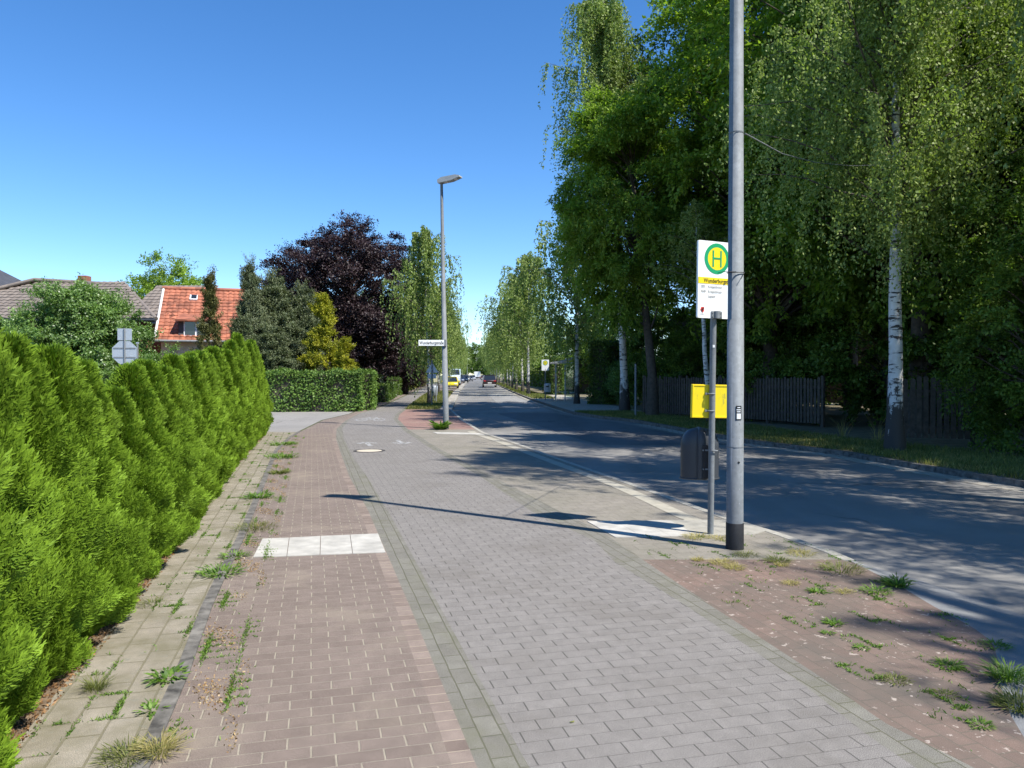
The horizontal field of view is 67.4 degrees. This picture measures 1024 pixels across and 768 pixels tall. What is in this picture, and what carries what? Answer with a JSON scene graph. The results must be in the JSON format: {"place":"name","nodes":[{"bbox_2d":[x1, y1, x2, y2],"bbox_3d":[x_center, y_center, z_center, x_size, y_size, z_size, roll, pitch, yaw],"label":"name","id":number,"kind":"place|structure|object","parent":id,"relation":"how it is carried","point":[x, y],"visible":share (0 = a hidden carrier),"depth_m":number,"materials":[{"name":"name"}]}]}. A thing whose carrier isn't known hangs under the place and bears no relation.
{"place":"outdoors","nodes":[
{"label":"outdoors","id":0,"kind":"place"},
{"bbox_2d":[0,275,157,354],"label":"grey roofed house","id":1,"kind":"structure","parent":0,"point":[11,294],"depth_m":40.51,"materials":[{"name":"brown tile"}]},
{"bbox_2d":[10,440,258,741],"bbox_3d":[-4.860,1.464,11.209,1.339,0.001,21.410,0,1,-15],"label":"soil strip","id":2,"kind":"object","parent":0,"point":[54,689],"visible":0.09,"depth_m":3.88,"materials":[{"name":"soil"}]},
{"bbox_2d":[0,439,55,767],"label":"thuja","id":3,"kind":"object","parent":2,"relation":"on","point":[19,648],"visible":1,"depth_m":3.01,"materials":[{"name":"green plant"}]},
{"bbox_2d":[0,318,73,739],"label":"thuja","id":4,"kind":"object","parent":2,"relation":"on","point":[39,591],"visible":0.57,"depth_m":3.47,"materials":[{"name":"green plant"}]},
{"bbox_2d":[0,330,127,686],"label":"thuja","id":5,"kind":"object","parent":2,"relation":"on","point":[89,525],"visible":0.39,"depth_m":4.06,"materials":[{"name":"green plant"}]},
{"bbox_2d":[32,342,151,639],"bbox_3d":[-2.814,0.653,4.682,1.163,1.835,1.157,0,1,23],"label":"thuja","id":6,"kind":"object","parent":2,"relation":"on","point":[81,405],"visible":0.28,"depth_m":4.70,"materials":[{"name":"green plant"}]},
{"bbox_2d":[76,356,159,585],"bbox_3d":[-3.056,0.681,5.385,1.002,1.760,1.007,1,1,38],"label":"thuja","id":7,"kind":"object","parent":2,"relation":"on","point":[133,499],"visible":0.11,"depth_m":5.39,"materials":[{"name":"green plant"}]},
{"bbox_2d":[7,437,262,752],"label":"leaf litter","id":8,"kind":"object","parent":2,"relation":"on","point":[55,684],"visible":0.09,"depth_m":3.94,"materials":[{"name":"plant"}]},
{"bbox_2d":[104,385,187,579],"bbox_3d":[-3.110,0.777,6.054,1.042,1.546,1.034,-1,1,-44],"label":"thuja","id":9,"kind":"object","parent":2,"relation":"on","point":[166,527],"visible":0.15,"depth_m":6.01,"materials":[{"name":"green plant"}]},
{"bbox_2d":[105,361,199,556],"bbox_3d":[-3.360,0.671,6.695,1.128,1.745,1.133,1,1,41],"label":"thuja","id":10,"kind":"object","parent":2,"relation":"on","point":[133,378],"visible":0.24,"depth_m":6.64,"materials":[{"name":"green plant"}]},
{"bbox_2d":[129,358,213,513],"bbox_3d":[-3.539,0.638,7.391,1.173,1.796,1.168,0,1,26],"label":"thuja","id":11,"kind":"object","parent":2,"relation":"on","point":[179,426],"visible":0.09,"depth_m":7.38,"materials":[{"name":"green plant"}]},
{"bbox_2d":[157,364,213,524],"bbox_3d":[-3.662,0.656,7.976,1.080,1.743,1.075,0,1,-16],"label":"thuja","id":12,"kind":"object","parent":2,"relation":"on","point":[178,395],"visible":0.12,"depth_m":7.96,"materials":[{"name":"green plant"}]},
{"bbox_2d":[158,352,218,476],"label":"thuja","id":13,"kind":"object","parent":2,"relation":"on","point":[177,362],"visible":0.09,"depth_m":9.22,"materials":[{"name":"green plant"}]},
{"bbox_2d":[173,368,224,505],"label":"thuja","id":14,"kind":"object","parent":2,"relation":"on","point":[208,459],"visible":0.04,"depth_m":8.65,"materials":[{"name":"green plant"}]},
{"bbox_2d":[182,354,237,496],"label":"thuja","id":15,"kind":"object","parent":2,"relation":"on","point":[199,378],"visible":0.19,"depth_m":9.81,"materials":[{"name":"green plant"}]},
{"bbox_2d":[190,350,236,482],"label":"thuja","id":16,"kind":"object","parent":2,"relation":"on","point":[203,356],"visible":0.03,"depth_m":11.12,"materials":[{"name":"green plant"}]},
{"bbox_2d":[203,345,247,466],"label":"thuja","id":17,"kind":"object","parent":2,"relation":"on","point":[239,415],"visible":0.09,"depth_m":12.91,"materials":[{"name":"green plant"}]},
{"bbox_2d":[222,338,255,448],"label":"thuja","id":18,"kind":"object","parent":2,"relation":"on","point":[231,344],"visible":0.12,"depth_m":15.42,"materials":[{"name":"green plant"}]},
{"bbox_2d":[221,348,259,459],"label":"thuja","id":19,"kind":"object","parent":2,"relation":"on","point":[243,401],"visible":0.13,"depth_m":14.22,"materials":[{"name":"green plant"}]},
{"bbox_2d":[230,332,263,434],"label":"thuja","id":20,"kind":"object","parent":2,"relation":"on","point":[239,338],"visible":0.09,"depth_m":16.77,"materials":[{"name":"green plant"}]},
{"bbox_2d":[244,341,268,439],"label":"thuja","id":21,"kind":"object","parent":2,"relation":"on","point":[260,379],"visible":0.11,"depth_m":18.75,"materials":[{"name":"green plant"}]},
{"bbox_2d":[15,432,295,767],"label":"old slab path","id":22,"kind":"structure","parent":0,"point":[135,635],"depth_m":4.37,"materials":[{"name":"concrete"}]},
{"bbox_2d":[84,732,165,767],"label":"weed tuft","id":23,"kind":"object","parent":22,"relation":"on","point":[120,748],"visible":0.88,"depth_m":3.20,"materials":[{"name":"green plant"}]},
{"bbox_2d":[142,661,191,686],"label":"weed tuft","id":24,"kind":"object","parent":22,"relation":"on","point":[170,672],"visible":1,"depth_m":4.04,"materials":[{"name":"green plant"}]},
{"bbox_2d":[31,433,306,755],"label":"weeds","id":25,"kind":"object","parent":22,"relation":"on","point":[207,646],"visible":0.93,"depth_m":4.63,"materials":[{"name":"green plant"}]},
{"bbox_2d":[150,385,452,767],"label":"footpath","id":26,"kind":"structure","parent":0,"point":[335,678],"depth_m":4.29,"materials":[{"name":"brick"}]},
{"bbox_2d":[125,723,194,764],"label":"weed tuft","id":27,"kind":"object","parent":26,"relation":"on","point":[169,745],"visible":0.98,"depth_m":3.25,"materials":[{"name":"green plant"}]},
{"bbox_2d":[130,431,300,767],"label":"path edging","id":28,"kind":"object","parent":26,"relation":"on","point":[161,718],"visible":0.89,"depth_m":4.50,"materials":[{"name":"stone"}]},
{"bbox_2d":[189,439,297,752],"bbox_3d":[-3.394,1.454,11.081,0.456,0.023,16.279,0,1,-14],"label":"dry moss","id":29,"kind":"object","parent":26,"relation":"on","point":[222,640],"visible":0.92,"depth_m":4.59,"materials":[{"name":"plant"}]},
{"bbox_2d":[253,533,385,557],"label":"guide slabs","id":30,"kind":"structure","parent":26,"relation":"on","point":[335,545],"depth_m":7.16,"materials":[{"name":"concrete"}]},
{"bbox_2d":[267,411,353,431],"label":"side street","id":31,"kind":"structure","parent":0,"point":[289,421],"depth_m":27.32,"materials":[{"name":"asphalt"}]},
{"bbox_2d":[112,328,136,363],"bbox_3d":[-15.112,-0.469,29.965,0.906,3.430,0.076,0,1,-12],"label":"traffic sign","id":32,"kind":"object","parent":31,"relation":"on","point":[124,351],"visible":0.79,"depth_m":29.97,"materials":[{"name":"metal"}]},
{"bbox_2d":[300,380,441,430],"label":"garden ground","id":33,"kind":"structure","parent":0,"point":[367,410],"depth_m":37.41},
{"bbox_2d":[0,272,165,370],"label":"bush","id":34,"kind":"object","parent":33,"relation":"on","point":[78,319],"visible":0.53,"depth_m":33.96,"materials":[{"name":"green plant"}]},
{"bbox_2d":[117,246,204,324],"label":"broadleaf tree","id":35,"kind":"object","parent":33,"relation":"on","point":[147,285],"visible":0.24,"depth_m":59.14,"materials":[{"name":"green plant"}]},
{"bbox_2d":[142,285,217,354],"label":"grey roofed annex","id":36,"kind":"object","parent":33,"relation":"on","point":[151,300],"visible":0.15,"depth_m":48.31,"materials":[{"name":"brown tile"}]},
{"bbox_2d":[188,264,224,350],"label":"cypress","id":37,"kind":"object","parent":33,"relation":"on","point":[212,327],"visible":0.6,"depth_m":34.79,"materials":[{"name":"green plant"}]},
{"bbox_2d":[154,286,293,356],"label":"red roofed house","id":38,"kind":"structure","parent":33,"relation":"on","point":[179,308],"depth_m":44.28,"materials":[{"name":"ceramic"}]},
{"bbox_2d":[98,366,365,411],"bbox_3d":[-13.279,0.280,32.991,13.833,2.125,1.728,0,1,-6],"label":"ivy hedge","id":39,"kind":"object","parent":33,"relation":"on","point":[328,390],"visible":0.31,"depth_m":32.98,"materials":[{"name":"green plant"}]},
{"bbox_2d":[218,310,259,345],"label":"conifer","id":40,"kind":"object","parent":33,"relation":"on","point":[243,326],"visible":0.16,"depth_m":34.71,"materials":[{"name":"green plant"}]},
{"bbox_2d":[229,251,271,367],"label":"conifer","id":41,"kind":"object","parent":33,"relation":"on","point":[252,294],"visible":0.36,"depth_m":36.10,"materials":[{"name":"green plant"}]},
{"bbox_2d":[253,321,299,370],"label":"conifer","id":42,"kind":"object","parent":33,"relation":"on","point":[274,356],"visible":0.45,"depth_m":34.29,"materials":[{"name":"green plant"}]},
{"bbox_2d":[254,266,305,369],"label":"conifer","id":43,"kind":"object","parent":33,"relation":"on","point":[279,312],"visible":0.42,"depth_m":37.16,"materials":[{"name":"green plant"}]},
{"bbox_2d":[289,278,329,371],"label":"conifer","id":44,"kind":"object","parent":33,"relation":"on","point":[302,299],"visible":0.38,"depth_m":38.12,"materials":[{"name":"green plant"}]},
{"bbox_2d":[297,292,348,371],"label":"golden conifer","id":45,"kind":"object","parent":33,"relation":"on","point":[322,306],"visible":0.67,"depth_m":35.59,"materials":[{"name":"yellow plant"}]},
{"bbox_2d":[328,336,359,370],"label":"golden conifer","id":46,"kind":"object","parent":33,"relation":"on","point":[344,348],"visible":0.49,"depth_m":34.41,"materials":[{"name":"yellow plant"}]},
{"bbox_2d":[256,209,435,384],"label":"copper beech","id":47,"kind":"object","parent":33,"relation":"on","point":[349,266],"visible":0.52,"depth_m":44.64,"materials":[{"name":"purple plant"}]},
{"bbox_2d":[358,368,379,409],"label":"ivy hedge","id":48,"kind":"object","parent":33,"relation":"on","point":[370,389],"visible":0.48,"depth_m":34.51,"materials":[{"name":"green plant"}]},
{"bbox_2d":[382,316,439,393],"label":"copper beech","id":49,"kind":"object","parent":33,"relation":"on","point":[407,385],"visible":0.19,"depth_m":61.00,"materials":[{"name":"plant"}]},
{"bbox_2d":[0,0,766,374],"label":"sky","id":50,"kind":"structure","parent":0,"point":[210,132],"materials":[{"name":"blue"}]},
{"bbox_2d":[332,411,476,767],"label":"footpath border","id":51,"kind":"object","parent":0,"point":[456,746],"visible":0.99,"depth_m":4.31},
{"bbox_2d":[336,386,529,767],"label":"border strip","id":52,"kind":"object","parent":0,"point":[491,742],"visible":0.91,"depth_m":4.43,"materials":[{"name":"grey stone"}]},
{"bbox_2d":[398,409,473,428],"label":"red paving","id":53,"kind":"structure","parent":0,"point":[413,418],"depth_m":27.25,"materials":[{"name":"brick"}]},
{"bbox_2d":[437,174,461,428],"bbox_3d":[-1.819,-2.352,22.464,0.701,7.445,0.242,0,1,19],"label":"street lamp","id":54,"kind":"object","parent":53,"relation":"on","point":[441,181],"visible":0.89,"depth_m":22.49,"materials":[{"name":"metal"}]},
{"bbox_2d":[524,395,641,411],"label":"sidewalk","id":55,"kind":"structure","parent":0,"point":[567,404],"depth_m":40.83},
{"bbox_2d":[498,213,639,403],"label":"birch tree","id":56,"kind":"object","parent":55,"relation":"on","point":[578,333],"visible":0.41,"depth_m":41.30,"materials":[{"name":"green plant"}]},
{"bbox_2d":[538,0,684,411],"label":"birch tree","id":57,"kind":"object","parent":55,"relation":"on","point":[606,50],"visible":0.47,"depth_m":32.21,"materials":[{"name":"green plant"}]},
{"bbox_2d":[408,429,837,558],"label":"bus platform","id":58,"kind":"structure","parent":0,"point":[581,498],"depth_m":9.90,"materials":[{"name":"concrete"}]},
{"bbox_2d":[468,431,701,519],"bbox_3d":[0.519,1.411,14.803,0.336,0.001,14.085,0,1,-14],"label":"pale platform line","id":59,"kind":"object","parent":58,"relation":"on","point":[661,506],"visible":0.99,"depth_m":11.03,"materials":[{"name":"stone"}]},
{"bbox_2d":[587,520,695,537],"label":"guide slabs","id":60,"kind":"structure","parent":58,"relation":"on","point":[639,528],"depth_m":7.95,"materials":[{"name":"concrete"}]},
{"bbox_2d":[696,240,727,533],"bbox_3d":[2.021,0.071,7.641,0.455,2.967,0.121,0,1,-14],"label":"bus stop sign","id":61,"kind":"object","parent":58,"relation":"on","point":[712,289],"visible":0.89,"depth_m":7.62,"materials":[{"name":"metal"}]},
{"bbox_2d":[679,427,719,479],"bbox_3d":[1.944,0.705,7.863,0.428,0.531,0.322,1,1,35],"label":"litter bin","id":62,"kind":"object","parent":61,"relation":"attached to","point":[694,453],"visible":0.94,"depth_m":7.78,"materials":[{"name":"grey plastic"}]},
{"bbox_2d":[690,384,726,417],"bbox_3d":[2.021,0.174,7.678,0.450,0.335,0.107,1,1,-4],"label":"timetable case","id":63,"kind":"object","parent":61,"relation":"attached to","point":[700,394],"visible":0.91,"depth_m":7.68,"materials":[{"name":"yellow paint"}]},
{"bbox_2d":[671,520,766,535],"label":"guide slabs","id":64,"kind":"structure","parent":58,"relation":"on","point":[697,526],"depth_m":8.00,"materials":[{"name":"concrete"}]},
{"bbox_2d":[719,0,744,550],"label":"street lamp","id":65,"kind":"object","parent":58,"relation":"on","point":[735,444],"visible":0.97,"depth_m":6.97,"materials":[{"name":"metal"}]},
{"bbox_2d":[342,384,915,767],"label":"cycle path","id":66,"kind":"structure","parent":0,"point":[557,628],"depth_m":4.47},
{"bbox_2d":[394,384,973,767],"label":"border strip","id":67,"kind":"object","parent":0,"point":[914,752],"visible":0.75,"depth_m":4.69,"materials":[{"name":"grey stone"}]},
{"bbox_2d":[453,378,1023,562],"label":"road","id":68,"kind":"structure","parent":0,"point":[861,512],"depth_m":10.78,"materials":[{"name":"asphalt"}]},
{"bbox_2d":[487,393,553,411],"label":"asphalt patch","id":69,"kind":"object","parent":68,"relation":"on","point":[508,402],"visible":0.96,"depth_m":43.26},
{"bbox_2d":[498,413,726,444],"bbox_3d":[2.289,1.370,26.010,3.197,0.001,15.827,0,1,-10],"label":"asphalt patch","id":70,"kind":"object","parent":68,"relation":"on","point":[603,432],"visible":0.94,"depth_m":23.21,"materials":[{"name":"asphalt"}]},
{"bbox_2d":[450,380,853,562],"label":"platform kerb","id":71,"kind":"structure","parent":68,"relation":"on","point":[831,552],"depth_m":9.96,"materials":[{"name":"stone"}]},
{"bbox_2d":[633,424,1023,491],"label":"road gutter","id":72,"kind":"object","parent":68,"relation":"on","point":[969,480],"visible":0.81,"depth_m":14.14,"materials":[{"name":"concrete"}]},
{"bbox_2d":[497,377,1023,479],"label":"verge","id":73,"kind":"structure","parent":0,"point":[862,428],"depth_m":23.23,"materials":[{"name":"plant"}]},
{"bbox_2d":[476,273,553,391],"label":"birch tree","id":74,"kind":"object","parent":73,"relation":"on","point":[498,348],"visible":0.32,"depth_m":67.96,"materials":[{"name":"green plant"}]},
{"bbox_2d":[475,251,573,393],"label":"birch tree","id":75,"kind":"object","parent":73,"relation":"on","point":[517,304],"visible":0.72,"depth_m":59.35,"materials":[{"name":"green plant"}]},
{"bbox_2d":[502,352,592,393],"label":"tall hedge","id":76,"kind":"object","parent":73,"relation":"on","point":[536,379],"visible":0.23,"depth_m":71.49,"materials":[{"name":"green plant"}]},
{"bbox_2d":[542,355,564,394],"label":"tall hedge","id":77,"kind":"object","parent":73,"relation":"on","point":[550,376],"visible":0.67,"depth_m":60.70,"materials":[{"name":"green plant"}]},
{"bbox_2d":[586,339,627,404],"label":"tall hedge","id":78,"kind":"object","parent":73,"relation":"on","point":[598,360],"visible":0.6,"depth_m":41.13,"materials":[{"name":"green plant"}]},
{"bbox_2d":[600,348,646,405],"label":"shrub","id":79,"kind":"object","parent":73,"relation":"on","point":[610,383],"visible":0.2,"depth_m":40.18,"materials":[{"name":"green plant"}]},
{"bbox_2d":[539,82,709,415],"bbox_3d":[4.364,-5.006,29.096,6.038,12.552,6.497,0,1,-31],"label":"ash tree","id":80,"kind":"object","parent":73,"relation":"on","point":[610,267],"visible":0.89,"depth_m":28.38,"materials":[{"name":"green plant"}]},
{"bbox_2d":[606,305,707,408],"bbox_3d":[7.194,-1.181,36.192,5.960,5.224,4.568,0,1,-34],"label":"shrub","id":81,"kind":"object","parent":73,"relation":"on","point":[636,357],"visible":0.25,"depth_m":35.83,"materials":[{"name":"green plant"}]},
{"bbox_2d":[643,328,726,411],"bbox_3d":[7.112,-0.477,31.155,3.322,3.799,4.335,0,1,-25],"label":"shrub","id":82,"kind":"object","parent":73,"relation":"on","point":[672,353],"visible":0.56,"depth_m":30.56,"materials":[{"name":"green plant"}]},
{"bbox_2d":[644,198,727,421],"bbox_3d":[5.804,-2.370,25.245,2.997,7.377,3.102,0,1,17],"label":"birch tree","id":83,"kind":"object","parent":73,"relation":"on","point":[694,208],"visible":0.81,"depth_m":25.29,"materials":[{"name":"green plant"}]},
{"bbox_2d":[643,375,824,426],"bbox_3d":[7.378,0.508,27.173,0.127,1.625,8.824,0,1,-28],"label":"picket fence","id":84,"kind":"object","parent":73,"relation":"on","point":[764,401],"visible":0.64,"depth_m":25.18,"materials":[{"name":"brown wood"}]},
{"bbox_2d":[621,0,866,409],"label":"broadleaf tree","id":85,"kind":"object","parent":73,"relation":"on","point":[650,4],"visible":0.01,"depth_m":32.76,"materials":[{"name":"green plant"}]},
{"bbox_2d":[626,0,883,384],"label":"broadleaf tree","id":86,"kind":"object","parent":73,"relation":"on","point":[765,291],"visible":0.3,"depth_m":26.19,"materials":[{"name":"green plant"}]},
{"bbox_2d":[708,299,832,420],"bbox_3d":[9.300,-0.859,27.541,4.153,4.749,5.418,0,1,33],"label":"shrub","id":87,"kind":"object","parent":73,"relation":"on","point":[752,362],"visible":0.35,"depth_m":26.61,"materials":[{"name":"green plant"}]},
{"bbox_2d":[694,252,863,408],"bbox_3d":[10.418,-1.971,31.110,6.229,7.123,8.127,0,1,-16],"label":"shrub","id":88,"kind":"object","parent":73,"relation":"on","point":[806,328],"visible":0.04,"depth_m":29.10,"materials":[{"name":"green plant"}]},
{"bbox_2d":[574,409,1023,478],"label":"verge grass","id":89,"kind":"structure","parent":73,"relation":"on","point":[1004,468],"depth_m":16.59,"materials":[{"name":"plant"}]},
{"bbox_2d":[663,306,999,404],"bbox_3d":[19.805,-1.682,38.471,26.195,6.078,2.427,1,1,36],"label":"tall hedge","id":90,"kind":"object","parent":73,"relation":"on","point":[831,399],"visible":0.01,"depth_m":39.96,"materials":[{"name":"green plant"}]},
{"bbox_2d":[683,0,1023,433],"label":"broadleaf tree","id":91,"kind":"object","parent":73,"relation":"on","point":[849,297],"visible":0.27,"depth_m":20.93,"materials":[{"name":"green plant"}]},
{"bbox_2d":[701,0,1023,451],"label":"birch tree","id":92,"kind":"object","parent":73,"relation":"on","point":[879,24],"visible":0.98,"depth_m":15.51,"materials":[{"name":"green plant"}]},
{"bbox_2d":[744,0,1023,425],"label":"broadleaf tree","id":93,"kind":"object","parent":73,"relation":"on","point":[863,286],"visible":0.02,"depth_m":22.55,"materials":[{"name":"green plant"}]},
{"bbox_2d":[780,268,990,426],"bbox_3d":[11.812,-1.246,24.323,6.502,5.699,4.983,0,1,0],"label":"shrub","id":94,"kind":"object","parent":73,"relation":"on","point":[861,385],"visible":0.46,"depth_m":24.02,"materials":[{"name":"green plant"}]},
{"bbox_2d":[887,375,975,445],"bbox_3d":[9.611,0.620,17.639,1.809,1.640,0.127,0,1,21],"label":"picket fence","id":95,"kind":"object","parent":73,"relation":"on","point":[925,427],"visible":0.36,"depth_m":17.58,"materials":[{"name":"brown wood"}]},
{"bbox_2d":[878,276,1023,433],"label":"shrub","id":96,"kind":"object","parent":73,"relation":"on","point":[910,351],"visible":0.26,"depth_m":20.37,"materials":[{"name":"green plant"}]},
{"bbox_2d":[902,0,1023,168],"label":"birch tree","id":97,"kind":"object","parent":73,"relation":"on","point":[1018,23],"visible":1,"depth_m":10.83,"materials":[{"name":"green plant"}]},
{"bbox_2d":[928,125,1023,456],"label":"hornbeam","id":98,"kind":"object","parent":73,"relation":"on","point":[1004,269],"visible":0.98,"depth_m":15.12,"materials":[{"name":"green plant"}]},
{"bbox_2d":[642,559,1023,767],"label":"red paving","id":99,"kind":"structure","parent":0,"point":[896,706],"depth_m":4.58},
{"bbox_2d":[633,534,993,750],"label":"weeds","id":100,"kind":"object","parent":99,"relation":"on","point":[966,705],"visible":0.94,"depth_m":4.75,"materials":[{"name":"green plant"}]},
{"bbox_2d":[852,561,1023,735],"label":"concrete gutter","id":101,"kind":"object","parent":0,"point":[989,621],"visible":0.8,"depth_m":5.17,"materials":[{"name":"concrete"}]},
{"bbox_2d":[973,656,1023,684],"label":"weed tuft","id":102,"kind":"object","parent":101,"relation":"on","point":[1006,674],"visible":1,"depth_m":4.04,"materials":[{"name":"green plant"}]},
{"bbox_2d":[978,684,1023,714],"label":"weed tuft","id":103,"kind":"object","parent":101,"relation":"on","point":[1019,697],"visible":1,"depth_m":3.74,"materials":[{"name":"green plant"}]},
{"bbox_2d":[862,563,1023,614],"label":"road","id":104,"kind":"structure","parent":0,"point":[1001,585],"depth_m":6.43,"materials":[{"name":"asphalt"}]},
{"label":"verge","id":105,"kind":"structure","parent":0,"visible":0},
{"bbox_2d":[379,225,464,402],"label":"birch tree","id":106,"kind":"object","parent":105,"relation":"on","point":[422,247],"visible":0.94,"depth_m":40.30,"materials":[{"name":"green plant"}]},
{"bbox_2d":[424,282,467,391],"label":"birch tree","id":107,"kind":"object","parent":105,"relation":"on","point":[454,320],"visible":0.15,"depth_m":65.57,"materials":[{"name":"green plant"}]},
{"label":"ground","id":108,"kind":"structure","parent":0,"visible":0},
{"bbox_2d":[497,384,1023,487],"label":"verge kerb","id":109,"kind":"structure","parent":108,"relation":"on","point":[969,474],"depth_m":15.59,"materials":[{"name":"stone"}]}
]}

